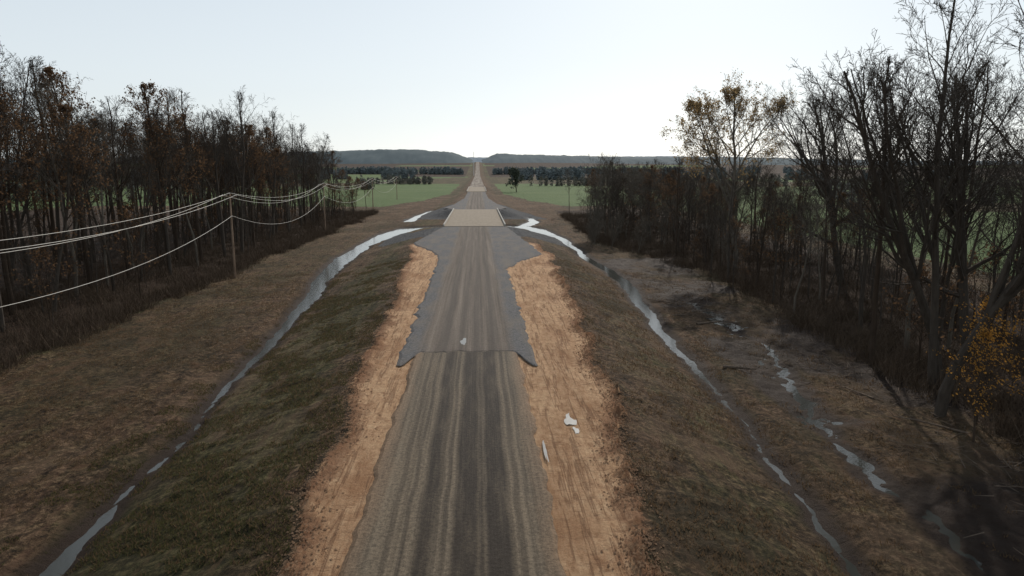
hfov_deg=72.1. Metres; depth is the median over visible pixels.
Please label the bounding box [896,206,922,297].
bare tree
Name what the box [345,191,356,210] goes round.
sapling tree
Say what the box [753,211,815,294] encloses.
sapling tree
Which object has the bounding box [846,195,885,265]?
bare tree
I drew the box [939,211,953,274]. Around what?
bare tree
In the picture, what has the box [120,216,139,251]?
sapling tree
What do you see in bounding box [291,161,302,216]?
bare tree
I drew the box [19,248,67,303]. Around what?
sapling tree
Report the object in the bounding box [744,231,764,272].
sapling tree
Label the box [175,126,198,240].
autumn tree
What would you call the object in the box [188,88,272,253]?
bare tree
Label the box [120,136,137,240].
bare tree
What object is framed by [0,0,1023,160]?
sky
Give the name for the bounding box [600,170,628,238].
bare tree
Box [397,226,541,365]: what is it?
gravel road
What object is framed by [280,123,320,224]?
bare tree
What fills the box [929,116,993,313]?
bare tree
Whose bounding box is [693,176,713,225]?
bare tree
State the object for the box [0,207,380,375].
brush undergrowth
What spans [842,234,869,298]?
sapling tree
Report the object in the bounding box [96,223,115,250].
sapling tree
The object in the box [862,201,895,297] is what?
bare tree
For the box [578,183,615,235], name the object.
bushy tree
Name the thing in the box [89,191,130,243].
sapling tree
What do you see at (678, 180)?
bare tree
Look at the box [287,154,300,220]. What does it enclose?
bare tree
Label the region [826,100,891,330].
bare tree
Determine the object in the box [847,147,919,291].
bare tree
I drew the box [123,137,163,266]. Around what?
tree
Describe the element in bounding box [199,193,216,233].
sapling tree
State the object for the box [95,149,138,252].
autumn tree
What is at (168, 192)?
bare tree
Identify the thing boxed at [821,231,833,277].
sapling tree
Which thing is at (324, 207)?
utility pole
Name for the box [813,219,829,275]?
bare tree
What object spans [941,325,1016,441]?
maple tree
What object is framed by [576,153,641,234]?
bushy tree
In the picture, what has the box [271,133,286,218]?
bare tree
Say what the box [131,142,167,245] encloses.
autumn tree
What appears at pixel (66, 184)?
autumn tree
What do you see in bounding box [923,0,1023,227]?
bare tree
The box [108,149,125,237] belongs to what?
bare tree
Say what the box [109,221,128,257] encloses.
sapling tree
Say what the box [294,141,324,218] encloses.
bare tree
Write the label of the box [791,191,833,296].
bare tree
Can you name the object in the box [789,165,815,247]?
bare tree
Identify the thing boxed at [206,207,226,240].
sapling tree
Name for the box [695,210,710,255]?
sapling tree
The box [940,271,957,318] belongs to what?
sapling tree
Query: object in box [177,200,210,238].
sapling tree
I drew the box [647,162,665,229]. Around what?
bare tree
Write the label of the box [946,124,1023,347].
bare tree
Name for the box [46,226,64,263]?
sapling tree
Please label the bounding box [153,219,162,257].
sapling tree
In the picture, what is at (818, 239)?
bare tree
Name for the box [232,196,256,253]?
sapling tree
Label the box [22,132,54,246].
bare tree
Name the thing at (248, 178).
bare tree
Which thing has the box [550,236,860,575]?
ditch water
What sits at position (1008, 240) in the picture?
bare tree
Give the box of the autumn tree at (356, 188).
[353,178,362,208]
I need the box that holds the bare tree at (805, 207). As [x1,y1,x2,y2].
[790,185,821,271]
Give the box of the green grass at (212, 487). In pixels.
[0,258,406,575]
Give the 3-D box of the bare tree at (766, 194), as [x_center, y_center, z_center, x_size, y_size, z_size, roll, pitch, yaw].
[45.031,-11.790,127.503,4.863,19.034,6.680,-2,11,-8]
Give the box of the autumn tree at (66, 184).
[42,113,97,257]
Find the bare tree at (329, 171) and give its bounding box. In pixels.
[319,147,337,216]
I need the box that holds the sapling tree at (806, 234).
[795,221,816,260]
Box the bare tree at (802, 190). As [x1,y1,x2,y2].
[793,175,815,251]
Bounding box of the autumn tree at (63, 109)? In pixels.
[8,99,115,311]
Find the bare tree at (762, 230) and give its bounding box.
[748,208,779,279]
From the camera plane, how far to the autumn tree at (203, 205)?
151.09 m
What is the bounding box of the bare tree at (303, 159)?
[289,141,318,226]
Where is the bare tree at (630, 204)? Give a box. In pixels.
[623,188,636,231]
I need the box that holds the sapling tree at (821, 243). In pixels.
[807,206,838,273]
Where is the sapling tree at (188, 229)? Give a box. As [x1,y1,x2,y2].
[176,225,206,257]
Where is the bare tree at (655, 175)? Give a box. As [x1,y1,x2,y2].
[636,159,665,221]
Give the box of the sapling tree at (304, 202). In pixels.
[296,193,312,218]
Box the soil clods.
[256,268,681,575]
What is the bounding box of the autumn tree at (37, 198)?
[6,168,49,258]
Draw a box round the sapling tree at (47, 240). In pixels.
[28,224,56,273]
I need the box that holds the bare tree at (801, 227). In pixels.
[791,193,832,314]
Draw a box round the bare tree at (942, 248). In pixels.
[939,218,954,278]
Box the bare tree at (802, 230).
[796,202,811,266]
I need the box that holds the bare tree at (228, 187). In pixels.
[211,125,240,231]
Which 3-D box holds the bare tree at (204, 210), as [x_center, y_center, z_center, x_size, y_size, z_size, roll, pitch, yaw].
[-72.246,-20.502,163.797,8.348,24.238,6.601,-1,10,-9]
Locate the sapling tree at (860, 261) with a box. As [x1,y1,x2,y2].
[849,255,883,301]
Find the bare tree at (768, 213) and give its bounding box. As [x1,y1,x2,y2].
[759,187,777,256]
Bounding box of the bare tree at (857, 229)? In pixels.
[843,182,875,267]
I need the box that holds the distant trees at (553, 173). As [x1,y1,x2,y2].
[3,165,970,179]
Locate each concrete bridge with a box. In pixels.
[443,208,505,226]
[467,186,486,191]
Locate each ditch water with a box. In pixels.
[39,235,396,575]
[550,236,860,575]
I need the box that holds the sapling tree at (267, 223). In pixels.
[260,215,271,232]
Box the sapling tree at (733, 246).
[718,216,748,273]
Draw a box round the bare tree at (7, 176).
[2,146,21,208]
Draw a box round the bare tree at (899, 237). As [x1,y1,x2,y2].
[782,29,968,381]
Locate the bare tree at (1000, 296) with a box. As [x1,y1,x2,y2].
[933,85,1023,416]
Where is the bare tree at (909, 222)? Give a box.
[897,190,929,271]
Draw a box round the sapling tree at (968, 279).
[939,260,996,312]
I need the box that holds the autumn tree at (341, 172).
[334,170,347,205]
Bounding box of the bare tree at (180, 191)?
[155,127,198,265]
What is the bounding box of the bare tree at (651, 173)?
[635,164,663,241]
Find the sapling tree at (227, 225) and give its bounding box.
[216,209,238,246]
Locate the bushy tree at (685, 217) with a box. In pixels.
[666,175,699,237]
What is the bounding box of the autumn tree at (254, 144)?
[229,122,281,246]
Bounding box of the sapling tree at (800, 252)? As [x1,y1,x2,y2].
[780,210,821,291]
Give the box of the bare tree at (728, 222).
[708,176,752,278]
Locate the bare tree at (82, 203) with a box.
[9,101,118,261]
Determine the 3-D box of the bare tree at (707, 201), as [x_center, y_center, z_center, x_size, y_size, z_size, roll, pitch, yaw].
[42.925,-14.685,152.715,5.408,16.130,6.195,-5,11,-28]
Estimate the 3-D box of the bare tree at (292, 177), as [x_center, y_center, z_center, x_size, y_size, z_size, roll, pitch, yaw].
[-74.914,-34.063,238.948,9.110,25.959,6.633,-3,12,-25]
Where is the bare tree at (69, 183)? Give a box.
[21,94,87,259]
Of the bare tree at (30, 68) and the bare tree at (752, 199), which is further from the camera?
the bare tree at (752, 199)
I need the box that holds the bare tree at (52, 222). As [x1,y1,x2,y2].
[0,56,77,281]
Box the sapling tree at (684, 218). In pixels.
[674,207,694,240]
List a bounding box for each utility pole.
[222,193,236,277]
[319,183,325,228]
[369,179,374,207]
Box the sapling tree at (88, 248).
[71,231,99,274]
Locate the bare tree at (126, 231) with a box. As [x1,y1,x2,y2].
[82,110,144,270]
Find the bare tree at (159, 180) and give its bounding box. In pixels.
[135,124,193,243]
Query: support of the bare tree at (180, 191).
on the ground at (588, 524)
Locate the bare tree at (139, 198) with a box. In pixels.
[119,120,147,216]
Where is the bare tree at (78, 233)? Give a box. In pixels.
[36,115,94,263]
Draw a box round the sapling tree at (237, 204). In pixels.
[221,187,251,218]
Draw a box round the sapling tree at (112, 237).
[99,226,121,256]
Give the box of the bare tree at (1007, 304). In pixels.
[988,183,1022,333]
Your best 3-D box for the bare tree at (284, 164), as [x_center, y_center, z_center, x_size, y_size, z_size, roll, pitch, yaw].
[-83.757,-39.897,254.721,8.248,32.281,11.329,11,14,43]
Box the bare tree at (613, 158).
[602,153,627,227]
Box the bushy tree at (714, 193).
[694,180,743,241]
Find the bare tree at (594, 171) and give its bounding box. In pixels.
[586,169,601,220]
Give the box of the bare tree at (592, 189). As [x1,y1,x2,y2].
[585,172,599,216]
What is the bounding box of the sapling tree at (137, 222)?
[131,208,145,242]
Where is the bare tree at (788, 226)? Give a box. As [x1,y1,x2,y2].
[779,205,807,265]
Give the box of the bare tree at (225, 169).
[205,117,246,239]
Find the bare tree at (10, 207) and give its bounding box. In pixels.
[1,80,34,262]
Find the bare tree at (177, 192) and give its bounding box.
[165,112,202,237]
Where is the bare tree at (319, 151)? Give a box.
[308,144,328,219]
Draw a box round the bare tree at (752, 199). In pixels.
[736,175,780,260]
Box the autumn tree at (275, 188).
[261,165,282,207]
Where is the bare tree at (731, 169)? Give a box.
[722,168,743,224]
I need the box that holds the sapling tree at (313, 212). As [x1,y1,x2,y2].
[308,203,323,221]
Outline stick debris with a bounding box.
[652,282,1023,554]
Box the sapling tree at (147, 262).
[134,247,160,284]
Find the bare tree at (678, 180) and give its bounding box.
[658,154,701,256]
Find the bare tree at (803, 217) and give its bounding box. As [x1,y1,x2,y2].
[784,184,824,273]
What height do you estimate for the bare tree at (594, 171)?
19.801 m
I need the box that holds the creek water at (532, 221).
[380,210,556,235]
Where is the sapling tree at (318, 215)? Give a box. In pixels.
[310,204,322,226]
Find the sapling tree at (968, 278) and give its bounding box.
[949,258,983,303]
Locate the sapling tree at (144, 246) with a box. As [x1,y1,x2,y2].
[133,235,151,265]
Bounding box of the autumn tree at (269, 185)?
[257,152,277,232]
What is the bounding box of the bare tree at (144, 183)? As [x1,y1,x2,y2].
[128,123,170,239]
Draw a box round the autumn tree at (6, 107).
[0,97,48,307]
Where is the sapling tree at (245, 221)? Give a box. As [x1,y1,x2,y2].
[233,198,251,246]
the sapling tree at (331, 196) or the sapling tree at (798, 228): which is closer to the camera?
the sapling tree at (798, 228)
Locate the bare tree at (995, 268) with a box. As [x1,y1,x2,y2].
[970,178,1022,328]
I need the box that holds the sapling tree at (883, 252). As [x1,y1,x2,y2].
[867,232,892,266]
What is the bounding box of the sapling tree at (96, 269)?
[75,213,129,296]
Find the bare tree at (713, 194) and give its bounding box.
[701,182,720,242]
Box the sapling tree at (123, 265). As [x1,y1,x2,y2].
[116,239,142,289]
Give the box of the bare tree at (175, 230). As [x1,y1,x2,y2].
[130,90,200,260]
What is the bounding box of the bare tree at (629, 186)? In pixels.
[620,168,635,219]
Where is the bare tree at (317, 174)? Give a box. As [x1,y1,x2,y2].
[310,150,323,207]
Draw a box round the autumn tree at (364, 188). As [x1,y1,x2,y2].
[359,181,369,202]
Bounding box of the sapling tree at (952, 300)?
[939,281,980,330]
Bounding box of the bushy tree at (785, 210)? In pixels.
[763,190,807,246]
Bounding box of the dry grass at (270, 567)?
[0,259,1023,575]
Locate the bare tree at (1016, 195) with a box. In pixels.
[998,148,1023,233]
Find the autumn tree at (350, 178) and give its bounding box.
[344,176,357,210]
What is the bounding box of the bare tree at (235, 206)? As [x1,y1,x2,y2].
[212,132,264,240]
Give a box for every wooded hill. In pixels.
[2,149,472,163]
[467,156,1011,162]
[482,153,1021,164]
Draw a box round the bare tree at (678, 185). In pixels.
[662,158,694,243]
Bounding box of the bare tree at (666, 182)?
[654,175,676,244]
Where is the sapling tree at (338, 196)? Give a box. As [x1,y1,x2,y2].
[327,185,346,217]
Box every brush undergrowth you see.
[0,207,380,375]
[557,211,1023,454]
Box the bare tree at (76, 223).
[44,130,94,267]
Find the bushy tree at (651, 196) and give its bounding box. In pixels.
[633,167,667,231]
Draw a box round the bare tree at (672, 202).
[660,181,684,242]
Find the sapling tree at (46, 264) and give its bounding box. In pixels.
[25,242,70,291]
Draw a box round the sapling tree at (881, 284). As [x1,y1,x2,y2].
[840,229,902,326]
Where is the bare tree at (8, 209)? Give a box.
[2,132,31,261]
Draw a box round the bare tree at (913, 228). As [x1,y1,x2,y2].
[889,170,932,299]
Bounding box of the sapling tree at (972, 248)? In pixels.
[948,224,1002,294]
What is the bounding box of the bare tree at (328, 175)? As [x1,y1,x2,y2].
[322,156,339,211]
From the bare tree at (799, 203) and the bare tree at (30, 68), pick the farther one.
the bare tree at (799, 203)
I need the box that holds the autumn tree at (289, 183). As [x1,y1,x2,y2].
[273,156,302,220]
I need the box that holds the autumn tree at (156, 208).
[134,138,181,258]
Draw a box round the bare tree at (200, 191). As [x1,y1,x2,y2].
[183,140,214,243]
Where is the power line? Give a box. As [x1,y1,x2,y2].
[0,178,393,306]
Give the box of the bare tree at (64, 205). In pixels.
[46,103,88,252]
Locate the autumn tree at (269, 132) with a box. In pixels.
[242,127,286,231]
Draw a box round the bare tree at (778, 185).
[772,181,784,199]
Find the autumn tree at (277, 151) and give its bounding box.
[257,148,293,240]
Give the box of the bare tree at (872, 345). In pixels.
[805,52,964,365]
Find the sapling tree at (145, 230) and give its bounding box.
[128,213,162,257]
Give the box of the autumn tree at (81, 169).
[54,121,121,290]
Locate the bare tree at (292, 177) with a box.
[284,151,302,216]
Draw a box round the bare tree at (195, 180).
[175,127,212,246]
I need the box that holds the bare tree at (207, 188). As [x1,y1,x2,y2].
[203,122,212,228]
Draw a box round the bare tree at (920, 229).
[905,187,950,287]
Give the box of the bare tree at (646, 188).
[635,167,659,232]
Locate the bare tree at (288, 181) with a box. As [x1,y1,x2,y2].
[272,156,295,226]
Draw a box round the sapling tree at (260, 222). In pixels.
[253,214,265,236]
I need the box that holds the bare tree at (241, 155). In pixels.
[219,122,261,240]
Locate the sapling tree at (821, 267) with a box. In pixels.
[807,246,829,299]
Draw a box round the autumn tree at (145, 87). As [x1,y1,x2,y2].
[115,79,215,270]
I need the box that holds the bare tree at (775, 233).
[753,181,799,301]
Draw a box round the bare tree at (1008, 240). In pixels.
[992,215,1021,256]
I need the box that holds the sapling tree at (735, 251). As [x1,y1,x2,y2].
[722,226,756,291]
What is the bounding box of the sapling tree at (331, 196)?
[321,184,341,215]
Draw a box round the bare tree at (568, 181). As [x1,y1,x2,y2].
[565,169,576,208]
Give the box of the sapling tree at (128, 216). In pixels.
[96,204,170,297]
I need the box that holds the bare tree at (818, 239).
[800,203,832,303]
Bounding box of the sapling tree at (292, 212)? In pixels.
[290,209,299,226]
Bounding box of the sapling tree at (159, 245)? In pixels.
[150,232,164,266]
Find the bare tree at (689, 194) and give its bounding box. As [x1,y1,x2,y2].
[675,166,703,241]
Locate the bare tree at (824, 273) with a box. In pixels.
[791,165,858,308]
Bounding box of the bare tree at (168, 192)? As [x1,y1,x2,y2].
[140,113,202,242]
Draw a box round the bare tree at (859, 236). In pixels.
[839,189,878,301]
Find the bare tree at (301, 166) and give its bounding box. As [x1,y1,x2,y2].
[290,149,313,191]
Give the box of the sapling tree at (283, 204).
[275,185,294,227]
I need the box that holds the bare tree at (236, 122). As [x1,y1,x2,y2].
[208,114,258,226]
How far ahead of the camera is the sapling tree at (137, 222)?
159.92 m
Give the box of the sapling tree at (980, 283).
[953,257,1008,317]
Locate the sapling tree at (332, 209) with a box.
[329,197,341,218]
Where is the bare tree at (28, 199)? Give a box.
[3,132,46,254]
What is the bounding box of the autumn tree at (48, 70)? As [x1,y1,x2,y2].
[1,66,117,289]
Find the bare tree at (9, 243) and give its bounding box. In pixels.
[0,79,35,279]
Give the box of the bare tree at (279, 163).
[268,132,289,215]
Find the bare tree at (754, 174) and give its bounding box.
[744,162,764,230]
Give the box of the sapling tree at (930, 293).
[925,276,940,311]
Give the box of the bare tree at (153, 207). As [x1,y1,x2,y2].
[117,95,200,247]
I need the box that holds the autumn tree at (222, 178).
[198,141,235,237]
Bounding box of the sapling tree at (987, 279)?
[984,270,1003,315]
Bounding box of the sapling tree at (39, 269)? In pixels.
[10,245,61,326]
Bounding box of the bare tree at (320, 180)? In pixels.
[309,165,327,212]
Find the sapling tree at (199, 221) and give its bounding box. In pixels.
[190,219,209,251]
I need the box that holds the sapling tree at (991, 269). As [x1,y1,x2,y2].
[970,240,1005,289]
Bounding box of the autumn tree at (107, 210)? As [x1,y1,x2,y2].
[82,118,127,245]
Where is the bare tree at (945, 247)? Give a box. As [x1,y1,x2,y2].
[941,212,954,267]
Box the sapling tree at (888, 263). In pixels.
[851,228,920,322]
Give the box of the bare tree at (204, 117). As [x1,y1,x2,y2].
[193,108,227,231]
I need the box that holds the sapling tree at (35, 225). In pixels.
[11,219,51,269]
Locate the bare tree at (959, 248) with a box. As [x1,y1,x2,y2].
[846,48,1023,359]
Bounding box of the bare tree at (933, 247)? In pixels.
[846,0,1023,388]
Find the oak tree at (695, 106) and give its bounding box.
[659,68,798,268]
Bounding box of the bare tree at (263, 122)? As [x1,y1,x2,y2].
[247,115,291,225]
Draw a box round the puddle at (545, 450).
[542,440,548,461]
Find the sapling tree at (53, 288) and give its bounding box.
[42,268,66,323]
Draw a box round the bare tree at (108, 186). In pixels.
[94,113,136,242]
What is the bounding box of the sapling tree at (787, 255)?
[777,237,799,278]
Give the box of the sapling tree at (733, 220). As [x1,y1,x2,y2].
[715,196,749,259]
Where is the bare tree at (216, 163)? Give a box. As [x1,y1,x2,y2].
[188,113,235,243]
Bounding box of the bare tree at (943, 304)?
[904,116,1019,345]
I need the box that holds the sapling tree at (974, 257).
[947,249,999,324]
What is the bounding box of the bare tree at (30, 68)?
[1,49,51,295]
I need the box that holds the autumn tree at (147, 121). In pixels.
[117,116,175,280]
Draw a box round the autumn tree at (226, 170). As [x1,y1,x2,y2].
[218,139,239,197]
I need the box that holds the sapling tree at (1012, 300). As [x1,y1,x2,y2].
[979,258,1023,335]
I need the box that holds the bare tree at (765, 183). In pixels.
[757,164,772,238]
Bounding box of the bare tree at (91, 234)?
[49,113,111,262]
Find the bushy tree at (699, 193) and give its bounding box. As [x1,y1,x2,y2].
[680,171,718,230]
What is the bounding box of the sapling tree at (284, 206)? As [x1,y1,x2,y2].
[275,189,291,232]
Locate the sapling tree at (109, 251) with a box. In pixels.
[93,231,119,277]
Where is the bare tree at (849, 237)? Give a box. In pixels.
[826,217,861,295]
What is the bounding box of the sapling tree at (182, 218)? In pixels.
[170,200,197,244]
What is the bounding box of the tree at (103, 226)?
[67,125,119,285]
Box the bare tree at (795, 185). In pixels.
[787,166,812,207]
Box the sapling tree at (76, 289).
[71,277,80,305]
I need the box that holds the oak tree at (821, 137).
[757,76,917,284]
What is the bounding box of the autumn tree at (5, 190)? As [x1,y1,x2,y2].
[0,172,38,231]
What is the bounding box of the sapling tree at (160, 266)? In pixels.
[149,249,168,282]
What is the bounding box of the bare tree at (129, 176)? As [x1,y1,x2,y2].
[107,122,152,250]
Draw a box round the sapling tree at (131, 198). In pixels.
[116,192,141,246]
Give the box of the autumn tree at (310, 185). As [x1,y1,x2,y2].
[305,169,315,215]
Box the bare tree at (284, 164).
[275,135,294,218]
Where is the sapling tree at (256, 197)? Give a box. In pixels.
[246,189,272,238]
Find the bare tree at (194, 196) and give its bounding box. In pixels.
[153,86,217,260]
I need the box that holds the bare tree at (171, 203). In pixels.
[139,111,190,251]
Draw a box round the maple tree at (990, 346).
[926,295,1023,422]
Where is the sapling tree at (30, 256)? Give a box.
[9,239,44,282]
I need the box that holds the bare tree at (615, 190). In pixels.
[607,176,623,229]
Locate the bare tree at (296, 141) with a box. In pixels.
[276,120,313,220]
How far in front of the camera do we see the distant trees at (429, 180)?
762.39 m
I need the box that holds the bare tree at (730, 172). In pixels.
[715,159,746,196]
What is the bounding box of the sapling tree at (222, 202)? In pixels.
[208,186,232,221]
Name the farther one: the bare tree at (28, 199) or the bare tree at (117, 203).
the bare tree at (117, 203)
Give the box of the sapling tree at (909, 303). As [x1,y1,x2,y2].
[882,278,947,334]
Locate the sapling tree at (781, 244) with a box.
[773,227,787,264]
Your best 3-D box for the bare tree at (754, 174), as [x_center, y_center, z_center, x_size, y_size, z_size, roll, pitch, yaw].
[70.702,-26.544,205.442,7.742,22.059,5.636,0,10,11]
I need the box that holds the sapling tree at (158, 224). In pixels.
[141,217,180,269]
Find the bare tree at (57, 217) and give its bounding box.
[10,62,96,266]
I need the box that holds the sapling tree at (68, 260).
[61,251,80,273]
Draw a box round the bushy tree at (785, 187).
[760,180,806,242]
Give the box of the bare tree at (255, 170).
[250,133,269,219]
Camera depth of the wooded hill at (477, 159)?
4768.93 m
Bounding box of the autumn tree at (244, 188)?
[230,157,255,222]
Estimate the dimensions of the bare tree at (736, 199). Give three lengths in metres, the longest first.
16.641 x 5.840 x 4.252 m
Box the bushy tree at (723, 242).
[699,213,744,264]
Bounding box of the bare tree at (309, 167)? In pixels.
[301,149,321,202]
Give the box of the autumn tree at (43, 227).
[10,131,73,279]
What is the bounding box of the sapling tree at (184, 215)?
[169,198,194,244]
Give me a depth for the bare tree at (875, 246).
115.48 m
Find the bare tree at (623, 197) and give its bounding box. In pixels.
[612,177,633,240]
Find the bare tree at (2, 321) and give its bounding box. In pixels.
[0,45,44,332]
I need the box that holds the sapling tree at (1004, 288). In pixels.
[997,258,1023,318]
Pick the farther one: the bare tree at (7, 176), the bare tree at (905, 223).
the bare tree at (7, 176)
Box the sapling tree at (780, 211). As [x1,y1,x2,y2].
[759,202,789,265]
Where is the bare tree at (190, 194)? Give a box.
[175,143,206,238]
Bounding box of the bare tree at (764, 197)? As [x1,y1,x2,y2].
[757,175,776,243]
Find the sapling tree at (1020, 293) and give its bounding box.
[1004,289,1023,338]
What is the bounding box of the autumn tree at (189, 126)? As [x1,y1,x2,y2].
[171,122,212,236]
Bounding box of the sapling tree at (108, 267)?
[102,260,124,279]
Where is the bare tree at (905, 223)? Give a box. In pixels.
[887,179,919,292]
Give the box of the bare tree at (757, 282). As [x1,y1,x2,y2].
[744,184,796,284]
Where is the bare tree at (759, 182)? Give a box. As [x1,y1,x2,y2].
[739,156,780,247]
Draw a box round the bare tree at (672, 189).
[661,166,686,240]
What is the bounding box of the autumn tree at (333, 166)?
[324,150,342,212]
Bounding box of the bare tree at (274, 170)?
[237,106,297,235]
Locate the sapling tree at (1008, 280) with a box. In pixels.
[967,239,1023,346]
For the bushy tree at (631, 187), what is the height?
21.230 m
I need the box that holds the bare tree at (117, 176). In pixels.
[74,95,146,275]
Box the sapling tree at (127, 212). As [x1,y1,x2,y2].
[108,202,140,236]
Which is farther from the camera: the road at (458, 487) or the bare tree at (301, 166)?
the bare tree at (301, 166)
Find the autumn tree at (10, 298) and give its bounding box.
[0,66,46,314]
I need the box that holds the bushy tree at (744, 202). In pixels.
[729,170,760,237]
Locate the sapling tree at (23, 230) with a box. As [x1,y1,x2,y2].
[7,207,49,276]
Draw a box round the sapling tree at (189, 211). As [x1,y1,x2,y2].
[177,206,202,254]
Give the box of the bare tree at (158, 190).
[135,131,177,250]
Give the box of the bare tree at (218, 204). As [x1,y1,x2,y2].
[181,106,245,256]
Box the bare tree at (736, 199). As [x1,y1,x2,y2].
[730,182,747,217]
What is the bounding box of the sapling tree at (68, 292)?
[63,285,80,310]
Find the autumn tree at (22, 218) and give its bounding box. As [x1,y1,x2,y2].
[1,113,61,279]
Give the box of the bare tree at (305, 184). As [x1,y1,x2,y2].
[297,149,323,213]
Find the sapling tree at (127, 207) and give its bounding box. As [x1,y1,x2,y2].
[93,199,153,265]
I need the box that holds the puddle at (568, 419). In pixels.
[564,413,576,424]
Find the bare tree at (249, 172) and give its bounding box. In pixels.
[228,137,264,227]
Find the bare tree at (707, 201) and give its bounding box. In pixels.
[696,183,720,251]
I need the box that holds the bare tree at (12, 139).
[0,73,38,207]
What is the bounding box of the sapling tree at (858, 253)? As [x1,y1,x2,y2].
[838,239,871,298]
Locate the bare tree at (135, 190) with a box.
[121,145,139,231]
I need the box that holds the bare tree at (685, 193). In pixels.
[673,168,694,236]
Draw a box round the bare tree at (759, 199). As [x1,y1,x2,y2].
[745,175,763,231]
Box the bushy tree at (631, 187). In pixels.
[606,164,647,231]
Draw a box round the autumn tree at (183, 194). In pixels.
[163,113,218,257]
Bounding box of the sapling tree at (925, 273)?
[881,260,964,371]
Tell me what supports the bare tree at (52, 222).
on the ground at (588, 524)
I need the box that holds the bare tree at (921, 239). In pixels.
[878,162,941,283]
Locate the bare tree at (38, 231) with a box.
[11,110,41,253]
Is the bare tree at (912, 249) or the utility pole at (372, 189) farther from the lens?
the utility pole at (372, 189)
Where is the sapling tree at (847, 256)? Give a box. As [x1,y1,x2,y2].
[842,240,855,275]
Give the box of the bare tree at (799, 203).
[786,194,813,214]
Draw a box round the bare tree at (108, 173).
[87,106,130,235]
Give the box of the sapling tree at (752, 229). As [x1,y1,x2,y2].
[737,215,761,245]
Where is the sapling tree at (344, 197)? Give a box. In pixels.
[329,184,354,219]
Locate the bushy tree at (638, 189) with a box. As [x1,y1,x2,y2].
[628,167,656,217]
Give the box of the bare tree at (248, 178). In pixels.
[234,121,265,236]
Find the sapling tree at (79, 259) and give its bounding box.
[52,235,100,293]
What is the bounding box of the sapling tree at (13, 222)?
[4,203,42,299]
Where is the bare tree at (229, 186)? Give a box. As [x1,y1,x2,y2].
[205,134,240,233]
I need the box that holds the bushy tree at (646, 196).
[629,167,677,233]
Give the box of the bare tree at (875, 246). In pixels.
[855,173,907,282]
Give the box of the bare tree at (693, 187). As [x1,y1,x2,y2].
[678,169,706,246]
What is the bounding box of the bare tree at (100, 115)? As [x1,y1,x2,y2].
[84,107,131,238]
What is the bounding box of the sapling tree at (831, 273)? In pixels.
[820,255,839,294]
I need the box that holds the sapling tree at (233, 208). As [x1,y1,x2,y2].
[229,200,238,234]
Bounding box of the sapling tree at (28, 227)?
[0,210,51,313]
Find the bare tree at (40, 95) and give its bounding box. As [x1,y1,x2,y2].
[11,74,82,296]
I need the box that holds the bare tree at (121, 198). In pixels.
[85,112,142,259]
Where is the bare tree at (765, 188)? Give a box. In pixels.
[759,173,774,239]
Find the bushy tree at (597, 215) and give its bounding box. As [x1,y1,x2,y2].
[584,205,604,243]
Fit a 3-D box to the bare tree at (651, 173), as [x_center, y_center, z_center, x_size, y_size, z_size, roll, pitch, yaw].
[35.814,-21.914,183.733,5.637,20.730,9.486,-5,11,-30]
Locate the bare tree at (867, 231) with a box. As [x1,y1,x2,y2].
[856,200,879,275]
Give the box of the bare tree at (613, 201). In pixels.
[602,181,623,235]
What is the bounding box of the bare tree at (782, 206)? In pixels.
[773,190,795,247]
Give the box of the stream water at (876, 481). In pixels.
[682,301,982,569]
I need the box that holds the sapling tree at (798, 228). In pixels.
[780,198,821,279]
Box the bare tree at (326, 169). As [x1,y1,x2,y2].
[307,158,338,216]
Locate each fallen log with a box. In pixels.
[696,321,722,324]
[723,364,759,369]
[837,383,873,398]
[891,413,968,432]
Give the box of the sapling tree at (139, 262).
[134,251,151,275]
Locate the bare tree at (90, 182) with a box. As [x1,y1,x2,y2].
[63,116,102,273]
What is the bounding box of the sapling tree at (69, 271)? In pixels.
[45,227,90,298]
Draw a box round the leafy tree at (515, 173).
[505,166,523,191]
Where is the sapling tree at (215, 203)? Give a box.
[205,189,224,225]
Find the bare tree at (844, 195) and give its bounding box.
[821,192,859,305]
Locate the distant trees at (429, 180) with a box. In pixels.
[5,174,1023,206]
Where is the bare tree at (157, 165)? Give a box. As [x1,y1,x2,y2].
[116,101,199,275]
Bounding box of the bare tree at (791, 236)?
[779,216,802,289]
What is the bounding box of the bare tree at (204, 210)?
[183,150,213,248]
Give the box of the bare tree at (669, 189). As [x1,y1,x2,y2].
[655,178,684,251]
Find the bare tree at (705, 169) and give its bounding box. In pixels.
[695,157,717,207]
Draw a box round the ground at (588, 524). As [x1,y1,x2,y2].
[0,162,1023,575]
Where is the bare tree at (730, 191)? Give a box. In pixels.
[720,175,749,243]
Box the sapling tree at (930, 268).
[916,244,951,306]
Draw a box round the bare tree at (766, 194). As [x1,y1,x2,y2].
[745,172,779,268]
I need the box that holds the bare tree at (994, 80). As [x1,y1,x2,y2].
[924,57,1023,326]
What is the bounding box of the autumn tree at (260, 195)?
[245,154,271,235]
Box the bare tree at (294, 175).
[286,144,301,215]
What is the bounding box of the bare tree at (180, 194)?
[173,150,188,229]
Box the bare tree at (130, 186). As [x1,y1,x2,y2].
[94,119,149,197]
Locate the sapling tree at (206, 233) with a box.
[200,222,210,241]
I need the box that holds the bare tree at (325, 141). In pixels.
[312,133,331,217]
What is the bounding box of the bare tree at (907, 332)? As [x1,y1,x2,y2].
[891,53,998,349]
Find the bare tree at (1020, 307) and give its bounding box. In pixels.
[981,121,1023,318]
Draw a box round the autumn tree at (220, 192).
[198,119,240,235]
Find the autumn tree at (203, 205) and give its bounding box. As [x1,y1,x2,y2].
[181,150,225,240]
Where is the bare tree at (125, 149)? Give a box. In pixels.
[99,116,144,238]
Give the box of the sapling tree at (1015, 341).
[1011,334,1023,387]
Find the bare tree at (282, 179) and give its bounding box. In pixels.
[264,140,302,231]
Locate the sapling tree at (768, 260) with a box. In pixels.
[755,228,783,278]
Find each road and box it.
[339,351,566,575]
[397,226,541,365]
[445,192,506,209]
[470,162,483,186]

